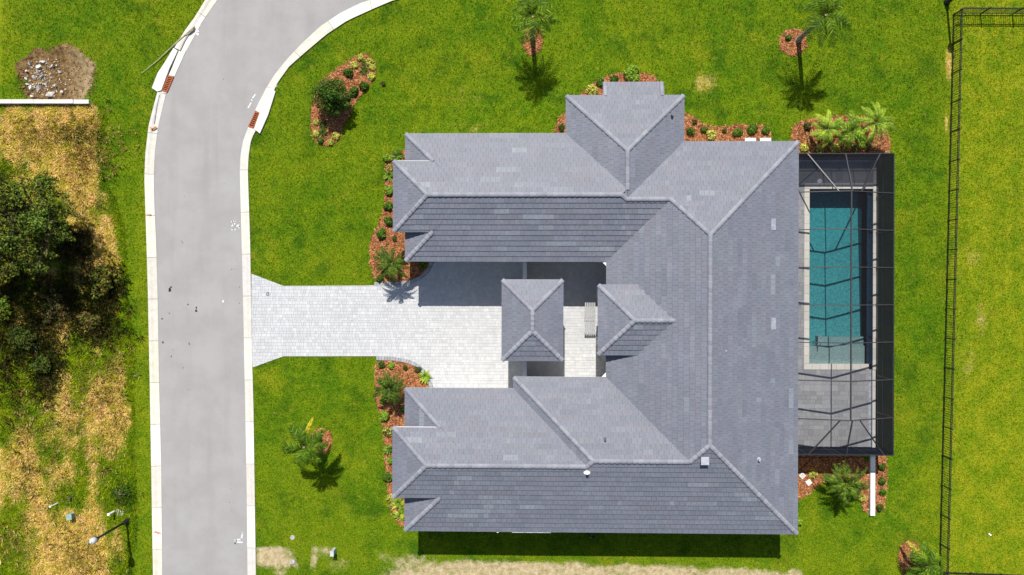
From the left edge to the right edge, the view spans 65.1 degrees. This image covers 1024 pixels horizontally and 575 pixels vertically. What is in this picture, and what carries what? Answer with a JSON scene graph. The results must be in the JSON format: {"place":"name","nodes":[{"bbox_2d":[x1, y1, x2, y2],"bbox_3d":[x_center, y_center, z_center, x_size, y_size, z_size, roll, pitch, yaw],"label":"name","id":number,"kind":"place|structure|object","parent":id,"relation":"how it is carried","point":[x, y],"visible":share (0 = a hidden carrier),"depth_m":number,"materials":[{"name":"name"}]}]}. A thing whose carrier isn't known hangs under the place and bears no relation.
{"place":"outdoors","nodes":[
{"label":"outdoors","id":0,"kind":"place"},
{"bbox_2d":[154,0,367,574],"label":"road","id":1,"kind":"structure","parent":0,"point":[238,53],"depth_m":57.47,"materials":[{"name":"asphalt"}]},
{"bbox_2d":[251,262,605,387],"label":"driveway","id":2,"kind":"structure","parent":0,"point":[441,322],"depth_m":57.08,"materials":[{"name":"stone"}]},
{"bbox_2d":[523,262,526,278],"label":"courtyard wall","id":3,"kind":"structure","parent":2,"relation":"on","point":[524,270],"depth_m":54.36,"materials":[{"name":"paint"}]},
{"bbox_2d":[523,361,526,375],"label":"courtyard wall","id":4,"kind":"structure","parent":2,"relation":"on","point":[524,368],"depth_m":54.37,"materials":[{"name":"paint"}]},
{"bbox_2d":[500,278,563,361],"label":"gate pavilion","id":5,"kind":"structure","parent":2,"relation":"on","point":[532,319],"depth_m":51.73,"materials":[{"name":"tile"}]},
{"bbox_2d":[585,301,597,336],"bbox_3d":[5.596,2.199,56.471,0.979,0.750,2.464,0,90,1],"label":"slatted bench","id":6,"kind":"object","parent":2,"relation":"on","point":[589,317],"visible":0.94,"depth_m":56.40,"materials":[{"name":"wood"}]},
{"bbox_2d":[0,0,1023,574],"bbox_3d":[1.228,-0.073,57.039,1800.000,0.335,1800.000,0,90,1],"label":"ground","id":7,"kind":"structure","parent":0,"point":[418,560],"depth_m":56.88,"materials":[{"name":"plant"}]},
{"bbox_2d":[0,295,12,322],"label":"wild bush","id":8,"kind":"object","parent":7,"relation":"on","point":[5,311],"visible":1,"depth_m":56.95,"materials":[{"name":"green plant"}]},
{"bbox_2d":[5,324,37,350],"bbox_3d":[-34.885,3.562,57.172,2.326,1.229,1.878,0,90,1],"label":"wild bush","id":9,"kind":"object","parent":7,"relation":"on","point":[20,338],"visible":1,"depth_m":56.94,"materials":[{"name":"green plant"}]},
{"bbox_2d":[29,354,50,372],"bbox_3d":[-33.509,5.424,57.216,1.549,1.085,1.382,0,90,1],"label":"wild bush","id":10,"kind":"object","parent":7,"relation":"on","point":[42,367],"visible":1,"depth_m":56.91,"materials":[{"name":"green plant"}]},
{"bbox_2d":[0,170,80,283],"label":"oak tree","id":11,"kind":"object","parent":7,"relation":"on","point":[26,238],"visible":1,"depth_m":52.93,"materials":[{"name":"green plant"}]},
{"bbox_2d":[0,99,90,104],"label":"white wall","id":12,"kind":"structure","parent":7,"relation":"on","point":[38,101],"depth_m":57.29,"materials":[{"name":"concrete"}]},
{"bbox_2d":[25,58,71,96],"bbox_3d":[-33.349,-15.108,57.914,3.924,0.196,2.981,0,90,1],"label":"rubble","id":13,"kind":"object","parent":7,"relation":"on","point":[45,79],"visible":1,"depth_m":57.88,"materials":[{"name":"stone"}]},
{"bbox_2d":[41,288,71,323],"bbox_3d":[-32.460,1.337,57.247,2.093,0.968,2.556,0,90,1],"label":"wild bush","id":14,"kind":"object","parent":7,"relation":"on","point":[56,306],"visible":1,"depth_m":57.05,"materials":[{"name":"green plant"}]},
{"bbox_2d":[17,45,97,98],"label":"soil clods","id":15,"kind":"object","parent":7,"relation":"on","point":[23,76],"visible":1,"depth_m":57.84,"materials":[{"name":"soil"}]},
{"bbox_2d":[51,218,68,243],"bbox_3d":[-32.062,-4.114,56.952,1.236,1.528,1.774,27,91,1],"label":"wild bush","id":16,"kind":"object","parent":7,"relation":"on","point":[58,223],"visible":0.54,"depth_m":56.49,"materials":[{"name":"green plant"}]},
{"bbox_2d":[63,489,77,505],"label":"weed clump","id":17,"kind":"object","parent":7,"relation":"on","point":[69,500],"visible":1,"depth_m":57.44,"materials":[{"name":"green plant"}]},
{"bbox_2d":[66,512,75,519],"bbox_3d":[-31.487,16.315,57.362,0.400,0.700,0.400,-6,90,1],"label":"utility box","id":18,"kind":"object","parent":7,"relation":"on","point":[70,516],"visible":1,"depth_m":57.02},
{"bbox_2d":[0,98,143,574],"bbox_3d":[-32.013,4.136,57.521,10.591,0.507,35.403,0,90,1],"label":"dry grass","id":19,"kind":"structure","parent":7,"relation":"on","point":[88,430],"depth_m":57.56,"materials":[{"name":"plant"}]},
{"bbox_2d":[0,224,143,459],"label":"tall weeds","id":20,"kind":"object","parent":7,"relation":"on","point":[70,246],"visible":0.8,"depth_m":57.39,"materials":[{"name":"green plant"}]},
{"bbox_2d":[0,122,144,574],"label":"green weeds","id":21,"kind":"object","parent":7,"relation":"on","point":[127,499],"visible":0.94,"depth_m":57.51,"materials":[{"name":"green plant"}]},
{"bbox_2d":[77,311,101,331],"bbox_3d":[-30.070,2.437,57.240,1.829,0.882,1.559,0,90,1],"label":"wild bush","id":22,"kind":"object","parent":7,"relation":"on","point":[87,320],"visible":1,"depth_m":57.04,"materials":[{"name":"green plant"}]},
{"bbox_2d":[88,264,119,298],"bbox_3d":[-28.784,-0.406,56.862,2.220,1.574,2.520,0,90,1],"label":"wild bush","id":23,"kind":"object","parent":7,"relation":"on","point":[103,275],"visible":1,"depth_m":56.53,"materials":[{"name":"green plant"}]},
{"bbox_2d":[89,518,129,544],"bbox_3d":[-27.627,16.731,55.144,0.450,4.970,0.439,0,90,1],"label":"street lamp","id":24,"kind":"object","parent":7,"relation":"on","point":[93,540],"visible":1,"depth_m":54.79,"materials":[{"name":"black metal"}]},
{"bbox_2d":[110,484,132,504],"bbox_3d":[-27.902,14.772,57.389,1.741,0.522,1.475,0,90,1],"label":"weed clump","id":25,"kind":"object","parent":7,"relation":"on","point":[121,494],"visible":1,"depth_m":57.31,"materials":[{"name":"green plant"}]},
{"bbox_2d":[152,48,185,91],"bbox_3d":[-24.587,-15.584,57.473,1.158,0.220,3.503,24,91,1],"label":"storm drain","id":26,"kind":"object","parent":7,"relation":"on","point":[166,74],"visible":1,"depth_m":57.38,"materials":[{"name":"white concrete"}]},
{"bbox_2d":[248,87,275,133],"bbox_3d":[-17.782,-12.694,57.325,1.020,0.210,3.292,24,91,1],"label":"storm drain","id":27,"kind":"object","parent":7,"relation":"on","point":[260,116],"visible":1,"depth_m":57.23,"materials":[{"name":"white concrete"}]},
{"bbox_2d":[144,0,394,574],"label":"curb","id":28,"kind":"structure","parent":7,"relation":"on","point":[311,40],"depth_m":57.41,"materials":[{"name":"concrete"}]},
{"bbox_2d":[141,27,194,73],"bbox_3d":[-24.619,-16.975,57.376,5.059,0.159,0.233,-39,89,1],"label":"fallen pole","id":29,"kind":"object","parent":28,"relation":"on","point":[191,30],"visible":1,"depth_m":57.35,"materials":[{"name":"grey wood"}]},
{"bbox_2d":[313,428,332,453],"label":"mulch bed","id":30,"kind":"object","parent":7,"relation":"on","point":[327,437],"visible":0.33,"depth_m":57.25,"materials":[{"name":"wood"}]},
{"bbox_2d":[280,417,330,470],"bbox_3d":[-13.742,10.428,55.053,3.202,4.539,3.249,-41,89,1],"label":"palm tree","id":31,"kind":"object","parent":30,"relation":"on","point":[308,449],"visible":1,"depth_m":53.20,"materials":[{"name":"green plant"}]},
{"bbox_2d":[330,548,335,556],"bbox_3d":[-12.668,18.738,56.885,0.260,0.850,0.380,0,90,1],"label":"utility box","id":32,"kind":"object","parent":7,"relation":"on","point":[332,552],"visible":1,"depth_m":56.46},
{"bbox_2d":[310,53,376,145],"bbox_3d":[-12.436,-13.681,57.202,3.401,0.123,7.495,30,91,1],"label":"mulch bed","id":33,"kind":"object","parent":7,"relation":"on","point":[338,122],"visible":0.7,"depth_m":57.20,"materials":[{"name":"wood"}]},
{"bbox_2d":[318,121,327,128],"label":"fern","id":34,"kind":"object","parent":33,"relation":"on","point":[323,124],"visible":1,"depth_m":57.12,"materials":[{"name":"green plant"}]},
{"bbox_2d":[318,127,328,135],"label":"fern","id":35,"kind":"object","parent":33,"relation":"on","point":[321,132],"visible":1,"depth_m":57.09,"materials":[{"name":"green plant"}]},
{"bbox_2d":[310,77,353,116],"bbox_3d":[-12.496,-13.231,55.868,2.985,2.856,2.708,0,90,1],"label":"tree","id":36,"kind":"object","parent":33,"relation":"on","point":[335,101],"visible":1,"depth_m":55.39,"materials":[{"name":"green plant"}]},
{"bbox_2d":[332,132,339,139],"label":"bedding plant","id":37,"kind":"object","parent":33,"relation":"on","point":[336,135],"visible":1,"depth_m":57.02,"materials":[{"name":"yellow plant"}]},
{"bbox_2d":[343,68,352,76],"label":"shrub","id":38,"kind":"object","parent":33,"relation":"on","point":[348,72],"visible":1,"depth_m":56.89,"materials":[{"name":"green plant"}]},
{"bbox_2d":[349,86,357,95],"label":"shrub","id":39,"kind":"object","parent":33,"relation":"on","point":[354,90],"visible":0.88,"depth_m":56.86,"materials":[{"name":"green plant"}]},
{"bbox_2d":[350,61,357,68],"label":"bedding plant","id":40,"kind":"object","parent":33,"relation":"on","point":[353,64],"visible":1,"depth_m":56.98,"materials":[{"name":"yellow plant"}]},
{"bbox_2d":[357,54,364,61],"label":"bedding plant","id":41,"kind":"object","parent":33,"relation":"on","point":[360,57],"visible":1,"depth_m":56.98,"materials":[{"name":"yellow plant"}]},
{"bbox_2d":[359,65,368,74],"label":"fern","id":42,"kind":"object","parent":33,"relation":"on","point":[364,69],"visible":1,"depth_m":57.06,"materials":[{"name":"green plant"}]},
{"bbox_2d":[359,81,368,90],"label":"shrub","id":43,"kind":"object","parent":33,"relation":"on","point":[363,85],"visible":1,"depth_m":56.85,"materials":[{"name":"green plant"}]},
{"bbox_2d":[366,58,373,65],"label":"bedding plant","id":44,"kind":"object","parent":33,"relation":"on","point":[369,63],"visible":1,"depth_m":56.99,"materials":[{"name":"yellow plant"}]},
{"bbox_2d":[368,72,375,79],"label":"bedding plant","id":45,"kind":"object","parent":33,"relation":"on","point":[371,75],"visible":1,"depth_m":56.98,"materials":[{"name":"yellow plant"}]},
{"bbox_2d":[368,149,428,282],"bbox_3d":[-7.970,-5.070,57.119,4.553,0.126,9.588,0,90,1],"label":"mulch bed","id":46,"kind":"object","parent":7,"relation":"on","point":[398,244],"visible":0.49,"depth_m":57.13,"materials":[{"name":"wood"}]},
{"bbox_2d":[375,227,385,238],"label":"shrub","id":47,"kind":"object","parent":46,"relation":"on","point":[380,232],"visible":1,"depth_m":56.82,"materials":[{"name":"green plant"}]},
{"bbox_2d":[382,154,391,161],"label":"shrub","id":48,"kind":"object","parent":46,"relation":"on","point":[386,157],"visible":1,"depth_m":56.85,"materials":[{"name":"green plant"}]},
{"bbox_2d":[382,201,392,210],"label":"shrub","id":49,"kind":"object","parent":46,"relation":"on","point":[388,205],"visible":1,"depth_m":56.81,"materials":[{"name":"green plant"}]},
{"bbox_2d":[383,170,392,181],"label":"leafy plant","id":50,"kind":"object","parent":46,"relation":"on","point":[389,175],"visible":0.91,"depth_m":57.00,"materials":[{"name":"green plant"}]},
{"bbox_2d":[383,216,392,225],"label":"shrub","id":51,"kind":"object","parent":46,"relation":"on","point":[388,221],"visible":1,"depth_m":56.83,"materials":[{"name":"green plant"}]},
{"bbox_2d":[384,185,392,194],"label":"shrub","id":52,"kind":"object","parent":46,"relation":"on","point":[388,190],"visible":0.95,"depth_m":56.83,"materials":[{"name":"green plant"}]},
{"bbox_2d":[373,246,411,283],"bbox_3d":[-8.149,-1.526,55.693,2.830,2.987,2.637,0,90,1],"label":"palm","id":53,"kind":"object","parent":46,"relation":"on","point":[394,265],"visible":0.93,"depth_m":54.52,"materials":[{"name":"green plant"}]},
{"bbox_2d":[391,147,404,159],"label":"leafy plant","id":54,"kind":"object","parent":46,"relation":"on","point":[397,155],"visible":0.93,"depth_m":56.96,"materials":[{"name":"green plant"}]},
{"bbox_2d":[418,262,427,268],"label":"shrub","id":55,"kind":"object","parent":46,"relation":"on","point":[423,265],"visible":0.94,"depth_m":56.76,"materials":[{"name":"green plant"}]},
{"bbox_2d":[374,360,428,526],"bbox_3d":[-7.809,11.102,57.137,4.140,0.123,11.973,0,90,1],"label":"mulch bed","id":56,"kind":"object","parent":7,"relation":"on","point":[409,376],"visible":0.48,"depth_m":57.14,"materials":[{"name":"wood"}]},
{"bbox_2d":[379,410,388,420],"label":"shrub","id":57,"kind":"object","parent":56,"relation":"on","point":[383,416],"visible":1,"depth_m":56.81,"materials":[{"name":"green plant"}]},
{"bbox_2d":[382,472,391,481],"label":"shrub","id":58,"kind":"object","parent":56,"relation":"on","point":[387,476],"visible":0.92,"depth_m":56.82,"materials":[{"name":"green plant"}]},
{"bbox_2d":[383,443,391,454],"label":"leafy plant","id":59,"kind":"object","parent":56,"relation":"on","point":[387,449],"visible":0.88,"depth_m":57.01,"materials":[{"name":"green plant"}]},
{"bbox_2d":[383,426,392,436],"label":"bedding plant","id":60,"kind":"object","parent":56,"relation":"on","point":[386,428],"visible":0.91,"depth_m":56.91,"materials":[{"name":"green plant"}]},
{"bbox_2d":[373,370,408,405],"bbox_3d":[-8.409,6.939,56.014,2.551,2.379,2.532,0,90,1],"label":"palm","id":61,"kind":"object","parent":56,"relation":"on","point":[391,388],"visible":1,"depth_m":55.11,"materials":[{"name":"green plant"}]},
{"bbox_2d":[389,498,403,508],"bbox_3d":[-8.060,15.318,57.013,1.355,0.338,1.071,0,90,1],"label":"bromeliad","id":62,"kind":"object","parent":56,"relation":"on","point":[398,503],"visible":0.84,"depth_m":56.99,"materials":[{"name":"green plant"}]},
{"bbox_2d":[392,509,403,521],"bbox_3d":[-8.000,16.176,57.037,1.027,0.289,1.031,0,90,1],"label":"bromeliad","id":63,"kind":"object","parent":56,"relation":"on","point":[400,514],"visible":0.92,"depth_m":56.98,"materials":[{"name":"green plant"}]},
{"bbox_2d":[418,369,431,384],"bbox_3d":[-6.134,6.364,56.976,1.037,0.307,1.111,-24,90,1],"label":"bromeliad","id":64,"kind":"object","parent":56,"relation":"on","point":[425,376],"visible":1,"depth_m":56.92,"materials":[{"name":"green plant"}]},
{"bbox_2d":[521,27,543,55],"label":"mulch bed","id":65,"kind":"object","parent":7,"relation":"on","point":[536,47],"visible":0.63,"depth_m":56.89,"materials":[{"name":"wood"}]},
{"bbox_2d":[510,0,560,48],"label":"palm tree","id":66,"kind":"object","parent":65,"relation":"on","point":[532,21],"visible":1,"depth_m":52.32,"materials":[{"name":"green plant"}]},
{"bbox_2d":[553,112,565,132],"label":"mulch bed","id":67,"kind":"object","parent":7,"relation":"on","point":[561,119],"visible":0.56,"depth_m":56.86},
{"bbox_2d":[587,533,598,542],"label":"shrub","id":68,"kind":"object","parent":7,"relation":"on","point":[592,537],"visible":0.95,"depth_m":56.46,"materials":[{"name":"green plant"}]},
{"bbox_2d":[391,81,799,534],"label":"house","id":69,"kind":"structure","parent":7,"relation":"on","point":[680,415],"depth_m":51.34,"materials":[{"name":"tile"}]},
{"bbox_2d":[580,72,658,94],"bbox_3d":[7.661,-14.199,56.770,6.157,0.123,2.146,0,90,1],"label":"mulch bed","id":70,"kind":"object","parent":7,"relation":"on","point":[644,77],"visible":0.24,"depth_m":56.77,"materials":[{"name":"wood"}]},
{"bbox_2d":[586,84,597,94],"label":"bedding plant","id":71,"kind":"object","parent":70,"relation":"on","point":[588,88],"visible":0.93,"depth_m":56.51,"materials":[{"name":"yellow plant"}]},
{"bbox_2d":[596,77,603,85],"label":"shrub","id":72,"kind":"object","parent":70,"relation":"on","point":[599,81],"visible":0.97,"depth_m":56.52,"materials":[{"name":"green plant"}]},
{"bbox_2d":[609,75,618,81],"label":"shrub","id":73,"kind":"object","parent":70,"relation":"on","point":[614,78],"visible":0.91,"depth_m":56.50,"materials":[{"name":"green plant"}]},
{"bbox_2d":[623,64,639,81],"bbox_3d":[8.415,-15.063,56.427,1.180,0.932,1.366,0,90,1],"label":"shrub","id":74,"kind":"object","parent":70,"relation":"on","point":[632,74],"visible":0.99,"depth_m":56.20,"materials":[{"name":"green plant"}]},
{"bbox_2d":[684,113,771,140],"bbox_3d":[14.908,-10.764,56.618,7.022,0.124,2.504,10,90,1],"label":"mulch bed","id":75,"kind":"object","parent":7,"relation":"on","point":[699,135],"visible":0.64,"depth_m":56.62,"materials":[{"name":"wood"}]},
{"bbox_2d":[686,127,694,134],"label":"shrub","id":76,"kind":"object","parent":75,"relation":"on","point":[690,130],"visible":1,"depth_m":56.38,"materials":[{"name":"green plant"}]},
{"bbox_2d":[706,128,716,139],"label":"bedding plant","id":77,"kind":"object","parent":75,"relation":"on","point":[710,132],"visible":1,"depth_m":56.38,"materials":[{"name":"yellow plant"}]},
{"bbox_2d":[732,128,743,135],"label":"shrub","id":78,"kind":"object","parent":75,"relation":"on","point":[737,132],"visible":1,"depth_m":56.33,"materials":[{"name":"green plant"}]},
{"bbox_2d":[747,123,757,133],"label":"shrub","id":79,"kind":"object","parent":75,"relation":"on","point":[752,128],"visible":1,"depth_m":56.28,"materials":[{"name":"green plant"}]},
{"bbox_2d":[761,126,769,133],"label":"shrub","id":80,"kind":"object","parent":75,"relation":"on","point":[765,130],"visible":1,"depth_m":56.31,"materials":[{"name":"green plant"}]},
{"bbox_2d":[779,28,807,56],"bbox_3d":[19.778,-17.269,56.505,2.130,0.120,2.067,0,90,1],"label":"mulch bed","id":81,"kind":"object","parent":7,"relation":"on","point":[791,47],"visible":0.94,"depth_m":56.50,"materials":[{"name":"wood"}]},
{"bbox_2d":[795,0,851,47],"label":"palm tree","id":82,"kind":"object","parent":81,"relation":"on","point":[831,16],"visible":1,"depth_m":51.20,"materials":[{"name":"green plant"}]},
{"bbox_2d":[798,446,869,512],"bbox_3d":[22.278,13.515,56.491,5.952,0.125,4.741,0,90,1],"label":"mulch bed","id":83,"kind":"object","parent":7,"relation":"on","point":[821,464],"visible":0.58,"depth_m":56.49,"materials":[{"name":"wood"}]},
{"bbox_2d":[808,468,817,478],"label":"bedding plant","id":84,"kind":"object","parent":83,"relation":"on","point":[810,472],"visible":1,"depth_m":56.35,"materials":[{"name":"yellow plant"}]},
{"bbox_2d":[819,456,869,506],"bbox_3d":[22.889,13.254,55.239,3.098,2.596,3.252,43,91,1],"label":"palm","id":85,"kind":"object","parent":83,"relation":"on","point":[849,484],"visible":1,"depth_m":54.34,"materials":[{"name":"green plant"}]},
{"bbox_2d":[798,160,872,446],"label":"pool deck","id":86,"kind":"structure","parent":7,"relation":"on","point":[823,400],"depth_m":56.48,"materials":[{"name":"white concrete"}]},
{"bbox_2d":[798,153,894,455],"bbox_3d":[21.783,1.119,54.438,7.645,4.214,20.263,0,90,1],"label":"screen enclosure","id":87,"kind":"object","parent":86,"relation":"on","point":[884,267],"visible":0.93,"depth_m":54.55,"materials":[{"name":"black metal"}]},
{"bbox_2d":[804,160,875,369],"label":"swimming pool","id":88,"kind":"structure","parent":7,"relation":"in","point":[830,321],"depth_m":57.74,"materials":[{"name":"liquid"}]},
{"bbox_2d":[791,114,891,152],"bbox_3d":[23.141,-10.560,56.442,7.093,0.122,3.267,0,90,1],"label":"mulch bed","id":89,"kind":"object","parent":7,"relation":"on","point":[799,133],"visible":0.49,"depth_m":56.45,"materials":[{"name":"wood"}]},
{"bbox_2d":[800,143,809,151],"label":"bedding plant","id":90,"kind":"object","parent":89,"relation":"on","point":[802,148],"visible":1,"depth_m":56.29,"materials":[{"name":"yellow plant"}]},
{"bbox_2d":[804,122,810,130],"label":"shrub","id":91,"kind":"object","parent":89,"relation":"on","point":[807,125],"visible":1,"depth_m":56.27,"materials":[{"name":"green plant"}]},
{"bbox_2d":[815,145,823,152],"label":"bedding plant","id":92,"kind":"object","parent":89,"relation":"on","point":[817,147],"visible":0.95,"depth_m":56.28,"materials":[{"name":"green plant"}]},
{"bbox_2d":[810,109,842,146],"bbox_3d":[21.487,-10.873,55.296,2.269,2.481,2.567,0,90,1],"label":"palm","id":93,"kind":"object","parent":89,"relation":"on","point":[829,128],"visible":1,"depth_m":54.47,"materials":[{"name":"green plant"}]},
{"bbox_2d":[830,143,839,152],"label":"bedding plant","id":94,"kind":"object","parent":89,"relation":"on","point":[833,149],"visible":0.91,"depth_m":56.25,"materials":[{"name":"green plant"}]},
{"bbox_2d":[832,110,867,152],"bbox_3d":[22.917,-10.610,55.293,2.546,2.427,2.842,-19,90,1],"label":"palm","id":95,"kind":"object","parent":89,"relation":"on","point":[851,130],"visible":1,"depth_m":54.37,"materials":[{"name":"green plant"}]},
{"bbox_2d":[852,144,858,151],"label":"bedding plant","id":96,"kind":"object","parent":89,"relation":"on","point":[854,147],"visible":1,"depth_m":56.25,"materials":[{"name":"green plant"}]},
{"bbox_2d":[864,142,872,149],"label":"bedding plant","id":97,"kind":"object","parent":89,"relation":"on","point":[869,146],"visible":0.79,"depth_m":56.20,"materials":[{"name":"green plant"}]},
{"bbox_2d":[855,101,895,145],"bbox_3d":[24.697,-11.157,55.123,2.733,2.687,2.969,-35,89,1],"label":"palm","id":98,"kind":"object","parent":89,"relation":"on","point":[872,119],"visible":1,"depth_m":54.14,"materials":[{"name":"green plant"}]},
{"bbox_2d":[869,370,875,515],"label":"garden wall","id":99,"kind":"structure","parent":7,"relation":"on","point":[872,465],"depth_m":56.25,"materials":[{"name":"white concrete"}]},
{"bbox_2d":[875,456,888,511],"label":"mulch bed","id":100,"kind":"object","parent":7,"relation":"on","point":[879,498],"visible":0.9,"depth_m":56.41,"materials":[{"name":"wood"}]},
{"bbox_2d":[876,504,883,511],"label":"shrub","id":101,"kind":"object","parent":100,"relation":"on","point":[879,507],"visible":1,"depth_m":56.18,"materials":[{"name":"green plant"}]},
{"bbox_2d":[878,463,885,470],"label":"shrub","id":102,"kind":"object","parent":100,"relation":"on","point":[882,467],"visible":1,"depth_m":56.18,"materials":[{"name":"green plant"}]},
{"bbox_2d":[878,476,885,484],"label":"shrub","id":103,"kind":"object","parent":100,"relation":"on","point":[881,480],"visible":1,"depth_m":56.19,"materials":[{"name":"green plant"}]},
{"bbox_2d":[879,488,886,495],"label":"shrub","id":104,"kind":"object","parent":100,"relation":"on","point":[882,492],"visible":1,"depth_m":56.23,"materials":[{"name":"green plant"}]},
{"bbox_2d":[898,540,919,573],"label":"mulch bed","id":105,"kind":"object","parent":7,"relation":"on","point":[903,557],"visible":0.57,"depth_m":56.38,"materials":[{"name":"wood"}]},
{"bbox_2d":[902,541,943,574],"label":"palm tree","id":106,"kind":"object","parent":105,"relation":"on","point":[927,558],"visible":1,"depth_m":54.16,"materials":[{"name":"green plant"}]},
{"bbox_2d":[939,8,963,574],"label":"metal fence","id":107,"kind":"object","parent":7,"relation":"on","point":[954,279],"visible":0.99,"depth_m":55.42,"materials":[{"name":"metal"}]},
{"bbox_2d":[944,572,1019,574],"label":"metal fence","id":108,"kind":"object","parent":7,"relation":"on","point":[970,573],"visible":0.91,"depth_m":56.13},
{"bbox_2d":[957,7,1023,14],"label":"metal fence","id":109,"kind":"object","parent":7,"relation":"on","point":[990,8],"visible":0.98,"depth_m":55.48,"materials":[{"name":"metal"}]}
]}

